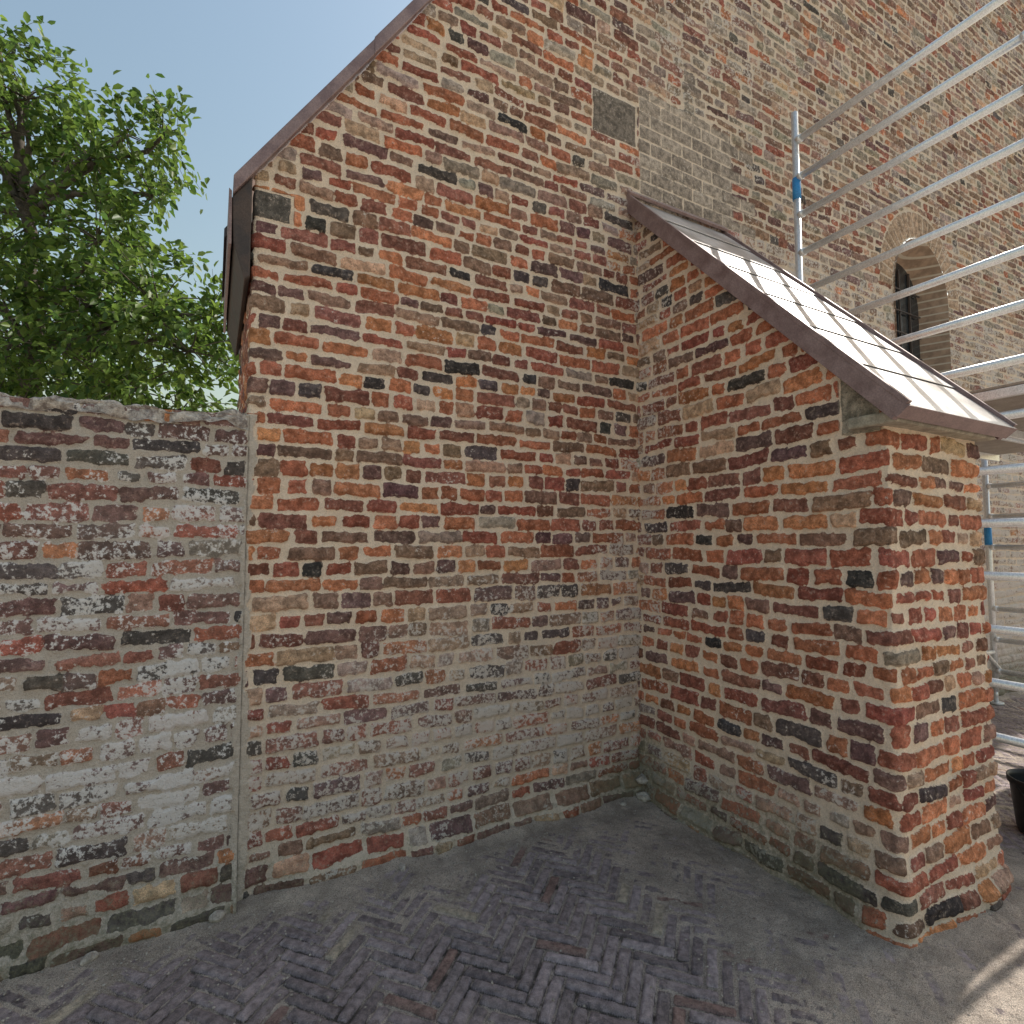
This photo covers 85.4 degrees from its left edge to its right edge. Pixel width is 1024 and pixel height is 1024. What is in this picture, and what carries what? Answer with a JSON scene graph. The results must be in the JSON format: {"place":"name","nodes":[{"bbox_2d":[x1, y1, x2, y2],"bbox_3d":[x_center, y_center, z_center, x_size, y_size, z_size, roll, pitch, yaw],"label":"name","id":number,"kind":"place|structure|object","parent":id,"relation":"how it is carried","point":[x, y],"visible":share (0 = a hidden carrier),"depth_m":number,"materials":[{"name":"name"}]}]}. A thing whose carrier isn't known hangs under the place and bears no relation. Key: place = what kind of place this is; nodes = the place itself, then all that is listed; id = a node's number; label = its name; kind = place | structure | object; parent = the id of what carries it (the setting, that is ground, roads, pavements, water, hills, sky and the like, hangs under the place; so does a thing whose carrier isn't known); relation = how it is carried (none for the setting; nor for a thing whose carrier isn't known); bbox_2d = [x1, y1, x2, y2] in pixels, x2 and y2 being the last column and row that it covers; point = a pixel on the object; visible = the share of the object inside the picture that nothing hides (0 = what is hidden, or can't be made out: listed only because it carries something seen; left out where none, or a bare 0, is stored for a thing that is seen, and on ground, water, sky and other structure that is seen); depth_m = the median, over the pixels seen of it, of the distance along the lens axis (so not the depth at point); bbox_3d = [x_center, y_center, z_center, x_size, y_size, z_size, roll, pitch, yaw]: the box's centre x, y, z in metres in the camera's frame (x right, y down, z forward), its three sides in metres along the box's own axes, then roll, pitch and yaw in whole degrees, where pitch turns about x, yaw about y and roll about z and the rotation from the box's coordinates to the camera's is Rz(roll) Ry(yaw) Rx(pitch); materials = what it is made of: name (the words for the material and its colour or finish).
{"place":"outdoors","nodes":[
{"label":"outdoors","id":0,"kind":"place"},
{"bbox_2d":[0,0,947,410],"label":"sky","id":1,"kind":"structure","parent":0,"point":[248,67],"materials":[{"name":"blue"}]},
{"bbox_2d":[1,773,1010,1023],"bbox_3d":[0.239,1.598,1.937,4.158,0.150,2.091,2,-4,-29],"label":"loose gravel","id":2,"kind":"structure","parent":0,"point":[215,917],"depth_m":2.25,"materials":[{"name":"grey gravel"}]},
{"label":"ground","id":3,"kind":"structure","parent":0,"visible":0},
{"bbox_2d":[0,11,239,412],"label":"broadleaf tree","id":4,"kind":"object","parent":3,"relation":"on","point":[34,341],"visible":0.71,"depth_m":7.07,"materials":[{"name":"green plant"}]},
{"bbox_2d":[0,396,248,981],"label":"garden wall","id":5,"kind":"structure","parent":3,"relation":"on","point":[122,559],"depth_m":2.22,"materials":[{"name":"red brick"}]},
{"bbox_2d":[0,392,247,429],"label":"mortar coping","id":6,"kind":"object","parent":5,"relation":"on","point":[236,418],"visible":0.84,"depth_m":2.27,"materials":[{"name":"grey concrete"}]},
{"bbox_2d":[0,692,1023,1023],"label":"herringbone paving","id":7,"kind":"structure","parent":3,"relation":"on","point":[786,930],"depth_m":2.11,"materials":[{"name":"grey brick"}]},
{"bbox_2d":[791,0,1023,747],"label":"scaffold tower","id":8,"kind":"structure","parent":7,"relation":"on","point":[1006,400],"depth_m":3.52,"materials":[{"name":"metal"}]},
{"bbox_2d":[1006,768,1023,833],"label":"bucket","id":9,"kind":"object","parent":7,"relation":"on","point":[1015,777],"visible":1,"depth_m":2.97,"materials":[{"name":"black plastic"}]},
{"bbox_2d":[236,0,1023,901],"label":"gable wall","id":10,"kind":"structure","parent":3,"relation":"on","point":[438,370],"depth_m":3.13,"materials":[{"name":"red brick"}]},
{"bbox_2d":[221,215,251,301],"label":"gable roof","id":11,"kind":"structure","parent":10,"relation":"attached to","point":[224,255],"depth_m":3.04,"materials":[{"name":"metal"}]},
{"bbox_2d":[227,178,252,355],"bbox_3d":[-1.502,-1.263,3.021,0.082,0.484,1.180,2,-4,-28],"label":"eave box","id":12,"kind":"object","parent":11,"relation":"attached to","point":[239,275],"visible":0.88,"depth_m":2.53,"materials":[{"name":"brown wood"}]},
{"bbox_2d":[223,188,231,332],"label":"eave fascia","id":13,"kind":"structure","parent":12,"relation":"attached to","point":[228,249],"depth_m":2.65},
{"bbox_2d":[233,0,434,211],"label":"roof verge flashing","id":14,"kind":"object","parent":11,"relation":"attached to","point":[274,146],"visible":0.38,"depth_m":2.71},
{"bbox_2d":[893,238,951,380],"bbox_3d":[3.936,-1.747,5.471,0.980,1.818,0.232,2,-4,-28],"label":"window reveal","id":15,"kind":"object","parent":10,"relation":"attached to","point":[919,264],"depth_m":5.65,"materials":[{"name":"beige brick"}]},
{"bbox_2d":[895,263,919,357],"bbox_3d":[3.886,-1.778,5.566,0.775,1.491,0.001,2,-4,-28],"label":"window glass","id":16,"kind":"object","parent":15,"relation":"in","point":[905,317],"visible":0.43,"depth_m":5.66,"materials":[{"name":"black glass"}]},
{"bbox_2d":[895,269,921,360],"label":"window bars","id":17,"kind":"object","parent":15,"relation":"in","point":[899,310],"depth_m":5.63,"materials":[{"name":"black metal"}]},
{"bbox_2d":[635,220,1013,948],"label":"buttress wall","id":18,"kind":"structure","parent":3,"relation":"on","point":[815,706],"depth_m":2.54,"materials":[{"name":"red brick"}]},
{"bbox_2d":[626,194,1016,439],"bbox_3d":[1.522,-1.220,3.131,0.928,1.821,1.695,2,-4,-28],"label":"buttress cap","id":19,"kind":"object","parent":18,"relation":"on","point":[886,376],"visible":0.94,"depth_m":2.72,"materials":[{"name":"metal"}]},
{"bbox_2d":[627,190,728,231],"bbox_3d":[1.154,-2.100,3.863,0.930,0.092,0.087,2,-4,-28],"label":"cap flashing","id":20,"kind":"object","parent":19,"relation":"on","point":[678,211],"visible":0.78,"depth_m":3.81,"materials":[{"name":"metal"}]},
{"bbox_2d":[847,412,994,441],"bbox_3d":[1.845,-0.368,2.481,0.840,0.050,0.200,2,-4,-28],"label":"cap corbel stone","id":21,"kind":"object","parent":18,"relation":"on","point":[870,421],"visible":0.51,"depth_m":2.33,"materials":[{"name":"grey stone"}]}
]}

